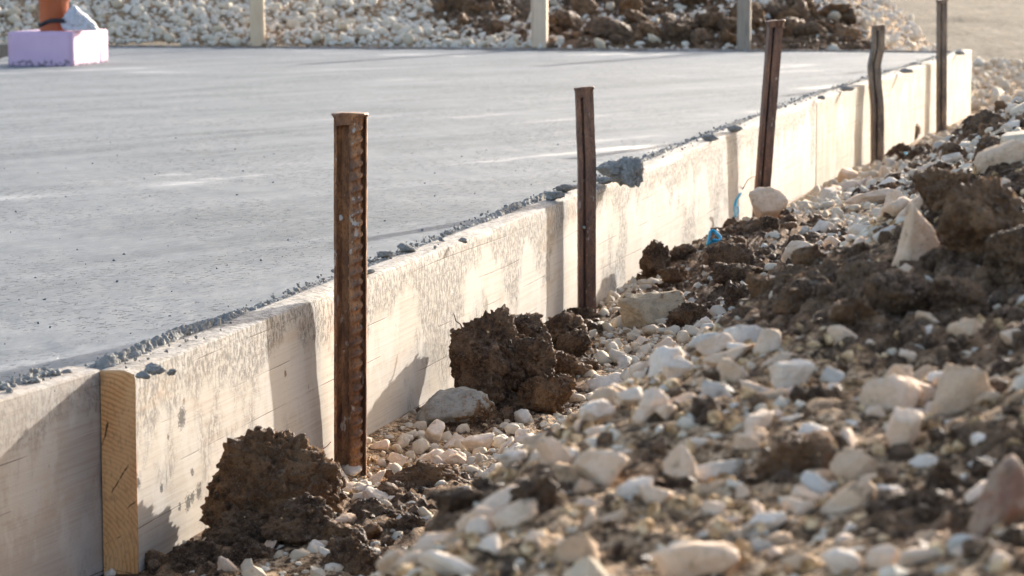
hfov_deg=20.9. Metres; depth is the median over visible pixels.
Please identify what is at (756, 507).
stone
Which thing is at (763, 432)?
stone
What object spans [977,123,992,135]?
earth clod
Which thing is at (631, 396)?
stone
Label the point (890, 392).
stone
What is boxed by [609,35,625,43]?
earth clod
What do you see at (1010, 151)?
stone
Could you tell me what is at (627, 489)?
stone
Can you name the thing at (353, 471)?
stone
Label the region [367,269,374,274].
concrete lump
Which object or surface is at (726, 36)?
earth clod
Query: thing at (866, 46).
earth clod
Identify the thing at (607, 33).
earth clod
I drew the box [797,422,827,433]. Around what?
stone
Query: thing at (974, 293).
earth clod
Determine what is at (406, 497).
earth clod
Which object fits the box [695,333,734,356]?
stone
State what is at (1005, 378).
stone
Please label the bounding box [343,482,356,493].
stone
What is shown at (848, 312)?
earth clod
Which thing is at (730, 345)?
stone
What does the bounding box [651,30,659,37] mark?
earth clod
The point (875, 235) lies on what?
stone
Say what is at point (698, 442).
stone
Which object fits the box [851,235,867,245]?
stone
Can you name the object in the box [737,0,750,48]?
timber post
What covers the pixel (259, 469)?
earth clod
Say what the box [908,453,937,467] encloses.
stone
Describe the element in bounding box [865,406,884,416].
stone
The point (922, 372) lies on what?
stone
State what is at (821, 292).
earth clod
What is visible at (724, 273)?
earth clod
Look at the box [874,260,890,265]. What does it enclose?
earth clod
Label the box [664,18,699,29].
earth clod
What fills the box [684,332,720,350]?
stone
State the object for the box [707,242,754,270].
earth clod
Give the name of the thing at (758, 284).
earth clod
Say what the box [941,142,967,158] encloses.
earth clod
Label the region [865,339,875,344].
stone
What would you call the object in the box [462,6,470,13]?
earth clod
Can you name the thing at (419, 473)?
earth clod
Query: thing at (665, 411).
stone
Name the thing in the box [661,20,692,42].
earth clod
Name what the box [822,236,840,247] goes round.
stone
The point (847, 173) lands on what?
stone
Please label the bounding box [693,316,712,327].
stone
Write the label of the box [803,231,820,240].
earth clod
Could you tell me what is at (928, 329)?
stone
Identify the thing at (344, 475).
stone
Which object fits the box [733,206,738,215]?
plastic clip
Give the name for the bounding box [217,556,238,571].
stone
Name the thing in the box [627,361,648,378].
stone
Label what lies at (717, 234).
plastic loop
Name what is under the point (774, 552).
stone
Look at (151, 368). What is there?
concrete lump
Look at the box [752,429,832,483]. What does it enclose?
earth clod
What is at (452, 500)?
earth clod
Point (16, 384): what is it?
mortar lip
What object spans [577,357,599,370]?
earth clod
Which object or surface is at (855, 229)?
stone
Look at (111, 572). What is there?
stone
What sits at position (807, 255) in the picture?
rock
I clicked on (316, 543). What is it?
stone
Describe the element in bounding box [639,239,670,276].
earth clod
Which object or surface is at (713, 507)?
stone
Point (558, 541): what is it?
stone
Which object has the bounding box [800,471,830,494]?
stone
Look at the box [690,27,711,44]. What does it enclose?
earth clod
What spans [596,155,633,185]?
concrete lump
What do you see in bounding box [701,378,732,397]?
stone
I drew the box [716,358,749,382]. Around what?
stone
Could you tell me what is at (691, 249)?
earth clod
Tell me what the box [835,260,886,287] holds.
earth clod
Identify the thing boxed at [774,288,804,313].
earth clod
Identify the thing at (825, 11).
earth clod
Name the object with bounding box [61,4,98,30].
plastic sheet
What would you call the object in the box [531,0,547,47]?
timber post
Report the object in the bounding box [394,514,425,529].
earth clod
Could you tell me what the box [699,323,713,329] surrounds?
stone
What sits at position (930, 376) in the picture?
stone
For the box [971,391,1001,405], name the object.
stone
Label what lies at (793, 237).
earth clod
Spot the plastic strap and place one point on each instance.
(736, 199)
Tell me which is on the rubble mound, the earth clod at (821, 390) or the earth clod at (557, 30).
the earth clod at (557, 30)
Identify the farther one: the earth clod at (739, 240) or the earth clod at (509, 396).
the earth clod at (739, 240)
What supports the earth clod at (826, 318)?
on the rubble ground
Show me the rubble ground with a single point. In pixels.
(836, 410)
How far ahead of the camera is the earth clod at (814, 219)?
7.29 m
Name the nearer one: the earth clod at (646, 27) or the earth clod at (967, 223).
the earth clod at (967, 223)
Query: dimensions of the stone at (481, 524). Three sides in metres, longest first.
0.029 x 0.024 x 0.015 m
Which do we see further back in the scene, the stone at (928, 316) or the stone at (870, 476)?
the stone at (928, 316)
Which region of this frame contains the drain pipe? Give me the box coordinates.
[38,0,69,30]
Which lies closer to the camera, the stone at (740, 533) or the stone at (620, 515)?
the stone at (740, 533)
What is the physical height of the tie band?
0.059 m
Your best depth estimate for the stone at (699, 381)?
2.52 m
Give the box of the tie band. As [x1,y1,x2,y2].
[38,18,65,26]
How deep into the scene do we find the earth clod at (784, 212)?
7.45 m
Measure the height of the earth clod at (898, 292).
0.053 m
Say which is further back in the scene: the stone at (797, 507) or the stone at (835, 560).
the stone at (797, 507)
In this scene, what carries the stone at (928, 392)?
on the rubble ground
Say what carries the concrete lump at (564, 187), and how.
on the formwork board at (164, 437)
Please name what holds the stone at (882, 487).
on the rubble ground
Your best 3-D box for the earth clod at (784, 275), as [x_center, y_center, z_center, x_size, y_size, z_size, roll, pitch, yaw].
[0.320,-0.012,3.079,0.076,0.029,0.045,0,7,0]
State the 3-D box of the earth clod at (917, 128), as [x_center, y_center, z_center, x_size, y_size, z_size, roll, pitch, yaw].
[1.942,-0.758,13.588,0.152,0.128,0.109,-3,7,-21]
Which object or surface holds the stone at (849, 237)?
on the rubble ground
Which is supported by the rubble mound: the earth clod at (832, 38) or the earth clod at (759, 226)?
the earth clod at (832, 38)
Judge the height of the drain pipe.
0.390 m
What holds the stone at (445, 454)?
on the rubble ground
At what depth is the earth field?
34.52 m
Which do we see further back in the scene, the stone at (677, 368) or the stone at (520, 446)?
the stone at (520, 446)
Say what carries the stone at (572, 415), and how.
on the rubble ground
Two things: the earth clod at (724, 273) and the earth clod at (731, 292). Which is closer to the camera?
the earth clod at (731, 292)
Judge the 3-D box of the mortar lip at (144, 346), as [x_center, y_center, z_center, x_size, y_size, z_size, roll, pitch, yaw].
[0.962,-0.635,9.857,0.172,0.035,12.880,2,7,14]
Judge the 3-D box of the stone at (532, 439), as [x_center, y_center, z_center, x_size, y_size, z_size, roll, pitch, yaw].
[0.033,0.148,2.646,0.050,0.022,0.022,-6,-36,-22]
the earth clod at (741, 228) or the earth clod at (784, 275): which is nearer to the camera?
the earth clod at (784, 275)
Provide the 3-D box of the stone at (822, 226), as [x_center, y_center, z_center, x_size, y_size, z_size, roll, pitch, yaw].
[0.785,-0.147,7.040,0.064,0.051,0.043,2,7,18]
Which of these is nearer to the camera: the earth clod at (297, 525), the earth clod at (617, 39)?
the earth clod at (297, 525)
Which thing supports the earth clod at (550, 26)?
on the rubble mound
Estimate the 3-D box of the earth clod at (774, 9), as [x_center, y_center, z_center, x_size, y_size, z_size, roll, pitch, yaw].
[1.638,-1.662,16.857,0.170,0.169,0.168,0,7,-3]
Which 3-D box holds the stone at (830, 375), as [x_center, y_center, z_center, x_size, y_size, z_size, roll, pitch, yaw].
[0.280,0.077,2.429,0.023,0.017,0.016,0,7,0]
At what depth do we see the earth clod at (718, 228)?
7.57 m
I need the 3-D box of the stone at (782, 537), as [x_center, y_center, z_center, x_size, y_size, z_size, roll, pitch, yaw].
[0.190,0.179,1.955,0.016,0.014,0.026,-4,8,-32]
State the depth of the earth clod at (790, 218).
7.21 m
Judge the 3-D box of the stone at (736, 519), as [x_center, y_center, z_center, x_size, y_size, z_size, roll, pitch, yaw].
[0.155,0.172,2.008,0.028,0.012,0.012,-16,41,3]
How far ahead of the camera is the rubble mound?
17.15 m
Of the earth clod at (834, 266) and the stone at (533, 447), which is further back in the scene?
the earth clod at (834, 266)
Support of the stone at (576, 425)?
on the rubble ground
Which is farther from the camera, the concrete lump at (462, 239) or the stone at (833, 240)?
the stone at (833, 240)
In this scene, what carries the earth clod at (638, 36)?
on the rubble mound
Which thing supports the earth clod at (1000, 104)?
on the rubble ground
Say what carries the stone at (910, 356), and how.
on the rubble ground
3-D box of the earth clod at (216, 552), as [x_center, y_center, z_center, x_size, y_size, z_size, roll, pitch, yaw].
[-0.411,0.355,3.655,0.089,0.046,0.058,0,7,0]
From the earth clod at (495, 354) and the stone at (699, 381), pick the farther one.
the earth clod at (495, 354)
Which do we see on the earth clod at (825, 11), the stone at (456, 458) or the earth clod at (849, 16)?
the earth clod at (849, 16)
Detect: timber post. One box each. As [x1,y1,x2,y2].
[249,0,264,45]
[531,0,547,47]
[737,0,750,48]
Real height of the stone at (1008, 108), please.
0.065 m
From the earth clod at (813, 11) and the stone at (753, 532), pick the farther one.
the earth clod at (813, 11)
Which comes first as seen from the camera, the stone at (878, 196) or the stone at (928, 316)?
the stone at (928, 316)
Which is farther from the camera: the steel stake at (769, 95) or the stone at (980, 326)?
the steel stake at (769, 95)
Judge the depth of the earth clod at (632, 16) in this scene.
16.77 m
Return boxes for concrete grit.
[4,136,663,391]
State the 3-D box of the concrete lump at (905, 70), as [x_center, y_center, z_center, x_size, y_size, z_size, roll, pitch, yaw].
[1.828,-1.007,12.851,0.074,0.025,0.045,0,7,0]
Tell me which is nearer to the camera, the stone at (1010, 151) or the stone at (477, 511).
the stone at (477, 511)
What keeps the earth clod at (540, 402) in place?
on the rubble ground
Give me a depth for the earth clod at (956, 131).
10.58 m
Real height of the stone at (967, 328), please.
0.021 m
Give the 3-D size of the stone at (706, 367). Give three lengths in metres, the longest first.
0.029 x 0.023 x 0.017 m
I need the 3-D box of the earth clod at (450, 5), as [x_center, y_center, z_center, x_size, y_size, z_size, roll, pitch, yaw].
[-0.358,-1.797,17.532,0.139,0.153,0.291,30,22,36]
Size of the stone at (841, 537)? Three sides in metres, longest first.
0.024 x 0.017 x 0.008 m
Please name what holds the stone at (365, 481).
on the rubble ground
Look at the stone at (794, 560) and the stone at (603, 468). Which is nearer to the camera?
the stone at (794, 560)
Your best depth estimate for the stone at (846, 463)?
2.10 m
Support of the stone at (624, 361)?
on the rubble ground
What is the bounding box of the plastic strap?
[733,193,741,216]
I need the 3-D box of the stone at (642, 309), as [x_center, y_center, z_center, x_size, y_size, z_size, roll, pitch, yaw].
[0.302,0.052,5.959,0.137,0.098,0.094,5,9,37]
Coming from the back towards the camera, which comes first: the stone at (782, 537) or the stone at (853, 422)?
the stone at (853, 422)
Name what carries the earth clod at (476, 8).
on the rubble mound
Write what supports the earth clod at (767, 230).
on the earth clod at (759, 226)
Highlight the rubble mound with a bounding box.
[0,0,932,50]
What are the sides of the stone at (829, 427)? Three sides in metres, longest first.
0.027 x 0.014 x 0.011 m
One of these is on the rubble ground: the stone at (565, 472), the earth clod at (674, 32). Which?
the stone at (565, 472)
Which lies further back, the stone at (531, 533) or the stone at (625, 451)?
the stone at (625, 451)
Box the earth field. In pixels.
[108,0,1023,61]
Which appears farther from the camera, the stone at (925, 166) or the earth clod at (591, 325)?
the stone at (925, 166)
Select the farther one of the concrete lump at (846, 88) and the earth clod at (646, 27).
the earth clod at (646, 27)
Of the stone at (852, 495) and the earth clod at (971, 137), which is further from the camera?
the earth clod at (971, 137)
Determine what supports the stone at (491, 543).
on the rubble ground
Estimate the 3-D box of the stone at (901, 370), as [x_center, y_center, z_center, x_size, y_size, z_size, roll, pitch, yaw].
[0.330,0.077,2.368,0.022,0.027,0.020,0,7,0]
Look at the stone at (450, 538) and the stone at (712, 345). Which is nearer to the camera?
the stone at (450, 538)
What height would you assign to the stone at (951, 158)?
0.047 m
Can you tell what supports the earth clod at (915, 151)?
on the rubble ground
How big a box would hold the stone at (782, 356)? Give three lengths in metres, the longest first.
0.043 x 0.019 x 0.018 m
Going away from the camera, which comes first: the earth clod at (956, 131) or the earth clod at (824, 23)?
the earth clod at (956, 131)
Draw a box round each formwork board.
[0,44,951,58]
[0,366,103,575]
[100,99,816,573]
[806,49,971,185]
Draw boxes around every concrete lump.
[135,371,149,378]
[144,362,166,374]
[167,368,176,375]
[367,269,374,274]
[376,250,393,257]
[397,243,415,252]
[458,237,466,243]
[544,191,564,200]
[553,184,576,191]
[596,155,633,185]
[596,177,612,184]
[620,157,643,187]
[702,134,718,140]
[727,125,742,132]
[842,86,855,90]
[899,68,913,72]
[955,50,965,54]
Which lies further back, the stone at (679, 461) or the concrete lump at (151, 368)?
the concrete lump at (151, 368)
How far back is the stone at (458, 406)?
4.89 m
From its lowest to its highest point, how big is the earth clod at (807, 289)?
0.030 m
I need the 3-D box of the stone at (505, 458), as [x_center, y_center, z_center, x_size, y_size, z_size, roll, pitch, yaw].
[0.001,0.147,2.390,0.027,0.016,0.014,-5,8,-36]
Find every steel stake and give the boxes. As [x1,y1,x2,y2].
[331,112,368,476]
[574,86,595,310]
[752,19,784,214]
[867,24,884,163]
[935,0,947,132]
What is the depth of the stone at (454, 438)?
4.75 m
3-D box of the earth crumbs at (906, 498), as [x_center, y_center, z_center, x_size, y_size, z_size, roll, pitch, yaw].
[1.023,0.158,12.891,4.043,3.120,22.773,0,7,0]
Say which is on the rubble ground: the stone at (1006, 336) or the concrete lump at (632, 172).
the stone at (1006, 336)
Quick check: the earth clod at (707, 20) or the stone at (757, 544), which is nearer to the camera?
the stone at (757, 544)
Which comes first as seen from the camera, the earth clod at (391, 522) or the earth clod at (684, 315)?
the earth clod at (391, 522)
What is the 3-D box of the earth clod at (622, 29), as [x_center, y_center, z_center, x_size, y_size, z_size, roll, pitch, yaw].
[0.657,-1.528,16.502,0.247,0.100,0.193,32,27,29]
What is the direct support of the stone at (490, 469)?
on the rubble ground
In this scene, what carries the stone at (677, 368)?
on the rubble ground
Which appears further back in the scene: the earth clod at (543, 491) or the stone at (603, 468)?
the stone at (603, 468)
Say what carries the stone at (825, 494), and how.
on the rubble ground
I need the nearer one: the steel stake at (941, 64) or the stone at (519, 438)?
the stone at (519, 438)
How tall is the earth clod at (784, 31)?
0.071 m
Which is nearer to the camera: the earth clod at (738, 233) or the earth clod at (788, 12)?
the earth clod at (738, 233)
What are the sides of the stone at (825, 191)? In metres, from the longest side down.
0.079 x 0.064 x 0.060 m
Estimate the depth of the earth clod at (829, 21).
16.57 m
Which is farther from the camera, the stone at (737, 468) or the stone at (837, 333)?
the stone at (837, 333)
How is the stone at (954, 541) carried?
on the rubble ground
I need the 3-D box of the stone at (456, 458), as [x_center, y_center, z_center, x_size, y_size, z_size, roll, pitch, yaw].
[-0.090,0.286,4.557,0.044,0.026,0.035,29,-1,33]
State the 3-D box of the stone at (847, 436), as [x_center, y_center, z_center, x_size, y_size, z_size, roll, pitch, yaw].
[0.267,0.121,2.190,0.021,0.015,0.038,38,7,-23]
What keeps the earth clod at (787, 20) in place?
on the rubble mound
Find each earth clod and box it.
[144,549,167,568]
[168,539,223,567]
[200,428,343,525]
[204,510,266,546]
[222,538,274,564]
[260,495,335,545]
[318,536,380,575]
[321,520,357,540]
[331,460,346,488]
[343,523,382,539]
[347,498,402,517]
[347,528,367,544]
[376,482,402,495]
[379,460,469,487]
[385,518,399,527]
[391,492,420,502]
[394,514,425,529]
[427,486,482,517]
[432,1,444,11]
[439,0,460,10]
[448,304,527,391]
[454,0,475,9]
[456,12,468,26]
[457,364,506,404]
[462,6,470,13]
[468,2,495,12]
[472,477,493,490]
[482,19,504,33]
[495,391,521,410]
[495,407,514,422]
[504,28,526,40]
[508,475,559,511]
[510,312,551,342]
[513,337,556,377]
[515,0,530,14]
[517,374,576,413]
[529,21,555,32]
[530,15,558,27]
[546,310,587,348]
[552,27,561,34]
[554,9,583,31]
[554,351,592,377]
[555,328,592,357]
[560,32,572,40]
[566,307,599,318]
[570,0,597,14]
[571,31,582,38]
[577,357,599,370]
[583,16,611,35]
[583,319,602,332]
[591,32,604,37]
[602,29,611,38]
[608,19,633,38]
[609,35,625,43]
[618,0,642,16]
[623,0,655,8]
[623,9,644,23]
[630,31,643,44]
[632,18,654,36]
[639,21,661,36]
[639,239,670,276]
[642,5,654,15]
[650,7,669,15]
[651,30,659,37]
[656,265,688,284]
[657,282,667,287]
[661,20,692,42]
[663,5,675,11]
[663,13,675,26]
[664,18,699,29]
[664,283,672,288]
[665,301,708,325]
[670,243,695,261]
[676,14,686,19]
[689,395,728,417]
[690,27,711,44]
[693,12,722,29]
[703,252,708,264]
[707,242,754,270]
[708,5,719,12]
[710,227,722,233]
[712,262,763,284]
[714,17,736,31]
[720,28,736,45]
[723,217,736,226]
[724,281,749,307]
[729,6,736,16]
[729,17,736,33]
[733,225,747,233]
[733,231,741,235]
[733,237,745,243]
[738,266,750,280]
[744,216,781,235]
[745,272,774,298]
[751,3,765,29]
[751,262,765,268]
[752,230,766,235]
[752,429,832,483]
[755,312,781,323]
[763,228,771,232]
[767,1,788,19]
[770,265,809,286]
[772,278,805,311]
[774,7,798,19]
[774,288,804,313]
[780,209,790,215]
[780,221,796,229]
[781,214,797,222]
[782,26,786,36]
[784,17,795,26]
[785,0,794,7]
[786,18,804,36]
[787,234,805,244]
[791,0,809,20]
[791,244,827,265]
[793,21,825,36]
[795,0,818,16]
[802,275,831,301]
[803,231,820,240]
[807,215,822,222]
[808,442,837,469]
[809,281,830,300]
[809,382,833,397]
[815,19,833,28]
[818,3,852,16]
[818,258,841,273]
[823,19,833,25]
[823,305,832,323]
[827,33,839,43]
[828,298,877,325]
[832,23,862,39]
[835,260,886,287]
[841,8,856,24]
[844,42,862,49]
[860,269,932,318]
[863,42,870,49]
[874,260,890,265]
[884,143,911,156]
[884,181,899,189]
[885,172,900,179]
[897,151,905,160]
[903,145,926,160]
[912,167,968,216]
[915,123,920,139]
[915,143,931,149]
[915,247,956,272]
[923,275,986,313]
[924,461,963,491]
[927,161,950,168]
[933,227,943,237]
[937,176,1023,256]
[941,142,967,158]
[951,128,961,135]
[956,129,976,144]
[962,108,1007,130]
[962,539,1019,558]
[968,134,980,141]
[973,135,1000,159]
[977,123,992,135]
[983,224,1023,285]
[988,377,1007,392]
[994,100,1005,111]
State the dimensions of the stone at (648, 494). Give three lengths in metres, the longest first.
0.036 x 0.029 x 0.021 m
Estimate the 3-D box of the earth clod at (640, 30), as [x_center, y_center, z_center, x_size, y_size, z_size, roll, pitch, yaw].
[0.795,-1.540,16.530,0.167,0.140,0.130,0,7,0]
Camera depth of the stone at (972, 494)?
1.94 m
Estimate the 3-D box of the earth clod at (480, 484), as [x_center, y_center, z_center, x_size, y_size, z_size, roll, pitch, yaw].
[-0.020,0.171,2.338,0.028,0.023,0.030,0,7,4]
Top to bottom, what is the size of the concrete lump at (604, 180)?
0.020 m
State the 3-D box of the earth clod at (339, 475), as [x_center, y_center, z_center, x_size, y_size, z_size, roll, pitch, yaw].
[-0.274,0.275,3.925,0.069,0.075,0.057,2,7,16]
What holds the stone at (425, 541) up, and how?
on the rubble ground
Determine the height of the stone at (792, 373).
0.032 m
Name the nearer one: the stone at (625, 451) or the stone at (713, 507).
the stone at (713, 507)
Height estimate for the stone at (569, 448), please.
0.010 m
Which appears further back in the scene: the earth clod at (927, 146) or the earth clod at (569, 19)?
the earth clod at (569, 19)
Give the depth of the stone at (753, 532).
1.97 m
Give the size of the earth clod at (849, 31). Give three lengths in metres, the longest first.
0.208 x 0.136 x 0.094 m
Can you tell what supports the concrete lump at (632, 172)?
on the concrete lump at (612, 169)
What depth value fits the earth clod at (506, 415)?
4.92 m
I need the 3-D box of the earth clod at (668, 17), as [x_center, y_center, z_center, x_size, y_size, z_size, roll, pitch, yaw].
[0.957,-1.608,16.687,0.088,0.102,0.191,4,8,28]
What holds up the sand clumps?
on the rubble ground
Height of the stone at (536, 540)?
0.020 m
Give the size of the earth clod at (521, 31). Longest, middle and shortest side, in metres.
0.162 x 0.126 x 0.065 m
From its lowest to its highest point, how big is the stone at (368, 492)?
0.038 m
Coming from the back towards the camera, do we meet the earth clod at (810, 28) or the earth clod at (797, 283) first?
the earth clod at (810, 28)
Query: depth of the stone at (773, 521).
1.98 m
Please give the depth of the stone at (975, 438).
2.09 m
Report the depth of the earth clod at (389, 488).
3.99 m
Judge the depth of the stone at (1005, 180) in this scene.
3.04 m
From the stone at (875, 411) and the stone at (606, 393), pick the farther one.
the stone at (606, 393)
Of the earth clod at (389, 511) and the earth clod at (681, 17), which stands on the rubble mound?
the earth clod at (681, 17)
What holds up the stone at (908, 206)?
on the rubble ground
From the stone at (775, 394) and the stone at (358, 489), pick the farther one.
the stone at (358, 489)
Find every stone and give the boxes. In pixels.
[104,568,115,575]
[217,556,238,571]
[264,540,277,548]
[307,540,327,545]
[309,539,325,548]
[335,513,356,523]
[340,466,348,480]
[342,464,361,476]
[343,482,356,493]
[352,484,374,492]
[359,479,368,484]
[362,486,394,499]
[367,469,385,483]
[370,439,389,450]
[375,549,404,572]
[387,452,407,466]
[393,551,420,568]
[406,532,450,553]
[414,386,497,425]
[415,449,443,461]
[418,551,477,574]
[424,419,444,442]
[431,455,445,463]
[439,449,466,463]
[443,433,463,447]
[444,530,464,544]
[445,453,465,464]
[455,506,494,529]
[461,432,494,451]
[465,516,493,533]
[477,534,500,554]
[481,485,517,513]
[482,462,500,476]
[492,498,538,529]
[496,449,526,467]
[498,438,513,453]
[508,442,519,449]
[513,433,534,443]
[514,409,533,423]
[514,444,522,449]
[515,428,530,436]
[523,428,556,447]
[523,535,541,549]
[524,530,544,538]
[527,450,538,462]
[529,444,537,452]
[537,436,574,465]
[551,461,583,484]
[552,537,563,543]
[553,537,599,561]
[563,413,579,423]
[566,447,578,450]
[571,418,581,433]
[572,449,628,486]
[572,478,596,493]
[574,496,602,506]
[579,399,615,420]
[582,372,622,391]
[583,425,603,434]
[583,508,598,527]
[589,386,618,405]
[599,509,627,523]
[608,384,626,391]
[613,387,642,405]
[613,476,653,502]
[616,448,632,454]
[617,355,632,367]
[618,290,685,327]
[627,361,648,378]
[631,409,654,424]
[632,370,646,377]
[636,336,647,343]
[637,485,674,505]
[638,387,667,410]
[647,345,685,376]
[651,541,739,575]
[653,337,675,349]
[654,404,675,419]
[662,358,692,378]
[663,443,696,480]
[668,392,696,403]
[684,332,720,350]
[684,438,708,448]
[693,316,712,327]
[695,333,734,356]
[695,376,703,386]
[696,326,708,336]
[696,459,747,480]
[696,480,725,494]
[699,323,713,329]
[701,343,754,366]
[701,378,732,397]
[702,500,725,513]
[703,364,714,369]
[712,516,743,524]
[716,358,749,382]
[722,324,763,343]
[726,342,745,349]
[729,528,746,539]
[732,434,760,448]
[736,485,749,497]
[738,378,773,392]
[741,512,787,531]
[742,426,761,440]
[743,409,773,427]
[746,528,769,539]
[748,500,766,513]
[749,187,789,217]
[750,538,773,552]
[752,328,782,353]
[756,426,767,439]
[760,352,797,366]
[761,388,789,398]
[763,532,794,542]
[766,547,783,557]
[768,359,814,389]
[771,409,782,416]
[778,414,802,420]
[780,553,818,569]
[781,240,812,262]
[781,497,815,515]
[790,485,819,498]
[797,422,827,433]
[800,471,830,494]
[809,220,833,232]
[809,469,830,477]
[818,186,841,198]
[818,492,829,498]
[819,366,845,383]
[819,478,875,513]
[821,184,840,190]
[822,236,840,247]
[822,548,864,575]
[825,425,833,429]
[826,383,840,389]
[827,325,857,345]
[829,447,879,480]
[834,533,854,544]
[837,168,858,182]
[838,180,858,190]
[839,428,856,448]
[843,521,857,532]
[844,188,893,204]
[845,419,859,425]
[846,224,869,235]
[846,234,855,241]
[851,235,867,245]
[857,176,871,184]
[858,374,921,409]
[859,471,895,481]
[863,544,899,568]
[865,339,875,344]
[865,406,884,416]
[872,225,895,242]
[875,484,902,490]
[876,177,897,187]
[879,165,890,177]
[881,196,910,215]
[884,189,902,205]
[885,406,922,446]
[886,364,913,377]
[891,203,939,267]
[894,195,922,220]
[897,547,940,567]
[898,263,911,271]
[898,375,936,401]
[899,349,916,363]
[905,203,918,214]
[906,407,928,413]
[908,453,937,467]
[913,365,937,380]
[913,530,941,540]
[915,311,938,323]
[917,163,934,169]
[924,400,932,410]
[925,325,932,333]
[926,371,942,381]
[931,363,994,415]
[931,373,942,387]
[940,152,963,163]
[947,318,978,336]
[947,534,971,553]
[950,545,963,555]
[959,317,983,331]
[964,481,985,503]
[967,454,1023,537]
[968,456,996,467]
[970,433,984,445]
[970,534,984,540]
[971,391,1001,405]
[974,139,1023,173]
[989,550,1013,568]
[991,376,1009,380]
[991,524,1023,536]
[993,415,1007,420]
[999,120,1019,131]
[1000,328,1020,345]
[1001,178,1010,184]
[1005,103,1018,116]
[1010,97,1021,103]
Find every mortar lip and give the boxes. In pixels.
[1,368,72,386]
[88,48,961,369]
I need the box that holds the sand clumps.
[342,165,1023,575]
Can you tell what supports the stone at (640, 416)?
on the rubble ground
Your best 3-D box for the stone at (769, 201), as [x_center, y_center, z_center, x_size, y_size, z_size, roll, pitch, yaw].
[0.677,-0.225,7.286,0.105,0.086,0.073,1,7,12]
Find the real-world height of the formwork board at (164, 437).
0.421 m
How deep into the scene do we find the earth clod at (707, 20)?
16.50 m
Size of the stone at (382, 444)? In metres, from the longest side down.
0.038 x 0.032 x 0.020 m
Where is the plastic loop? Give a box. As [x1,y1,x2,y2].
[706,229,721,245]
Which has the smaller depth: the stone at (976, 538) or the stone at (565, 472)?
the stone at (976, 538)
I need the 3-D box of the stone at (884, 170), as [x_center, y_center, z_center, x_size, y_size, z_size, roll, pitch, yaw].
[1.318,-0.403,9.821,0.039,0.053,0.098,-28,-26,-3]
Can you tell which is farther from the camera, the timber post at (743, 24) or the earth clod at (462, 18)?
the earth clod at (462, 18)
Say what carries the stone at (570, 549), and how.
on the rubble ground
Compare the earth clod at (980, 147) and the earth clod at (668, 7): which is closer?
the earth clod at (980, 147)
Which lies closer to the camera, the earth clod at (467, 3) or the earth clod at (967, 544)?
the earth clod at (967, 544)
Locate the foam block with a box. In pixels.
[8,29,107,65]
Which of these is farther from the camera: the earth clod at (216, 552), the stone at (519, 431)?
the stone at (519, 431)
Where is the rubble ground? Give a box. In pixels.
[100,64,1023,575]
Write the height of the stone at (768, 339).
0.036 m
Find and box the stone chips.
[199,110,1011,561]
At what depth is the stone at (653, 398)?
2.34 m
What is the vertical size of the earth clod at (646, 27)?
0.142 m
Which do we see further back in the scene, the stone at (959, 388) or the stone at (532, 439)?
the stone at (532, 439)
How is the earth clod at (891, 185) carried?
on the rubble ground
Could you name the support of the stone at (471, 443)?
on the rubble ground
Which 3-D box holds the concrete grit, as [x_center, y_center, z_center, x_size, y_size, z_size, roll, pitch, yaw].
[-0.421,-0.152,5.878,1.916,0.008,5.225,0,7,0]
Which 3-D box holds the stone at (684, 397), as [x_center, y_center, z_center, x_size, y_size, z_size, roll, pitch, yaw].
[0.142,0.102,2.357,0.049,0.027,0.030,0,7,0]
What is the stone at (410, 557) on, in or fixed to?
on the rubble ground
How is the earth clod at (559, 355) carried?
on the rubble ground
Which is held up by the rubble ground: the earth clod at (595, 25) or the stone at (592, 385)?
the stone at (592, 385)
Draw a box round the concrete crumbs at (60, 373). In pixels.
[0,53,949,392]
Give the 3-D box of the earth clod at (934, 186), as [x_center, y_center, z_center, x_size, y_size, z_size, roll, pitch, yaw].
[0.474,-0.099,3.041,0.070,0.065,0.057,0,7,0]
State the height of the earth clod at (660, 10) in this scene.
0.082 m
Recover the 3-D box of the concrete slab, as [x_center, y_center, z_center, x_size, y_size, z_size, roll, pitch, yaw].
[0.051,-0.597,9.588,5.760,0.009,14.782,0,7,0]
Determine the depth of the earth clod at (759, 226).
7.04 m
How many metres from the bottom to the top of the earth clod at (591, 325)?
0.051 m
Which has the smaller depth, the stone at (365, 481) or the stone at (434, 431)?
the stone at (365, 481)
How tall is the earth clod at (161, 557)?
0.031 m
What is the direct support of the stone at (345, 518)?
on the rubble ground
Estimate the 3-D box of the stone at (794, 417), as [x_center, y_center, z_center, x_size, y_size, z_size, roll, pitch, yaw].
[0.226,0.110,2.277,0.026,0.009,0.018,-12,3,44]
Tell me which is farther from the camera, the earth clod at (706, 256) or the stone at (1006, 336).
the earth clod at (706, 256)
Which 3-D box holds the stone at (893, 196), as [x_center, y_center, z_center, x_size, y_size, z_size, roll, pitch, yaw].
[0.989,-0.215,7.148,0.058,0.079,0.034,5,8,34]
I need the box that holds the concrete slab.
[0,47,995,383]
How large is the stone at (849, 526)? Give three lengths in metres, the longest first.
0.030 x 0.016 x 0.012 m
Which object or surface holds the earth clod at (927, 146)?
on the rubble ground
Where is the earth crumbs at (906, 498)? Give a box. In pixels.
[134,0,1023,575]
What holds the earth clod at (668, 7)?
on the rubble mound

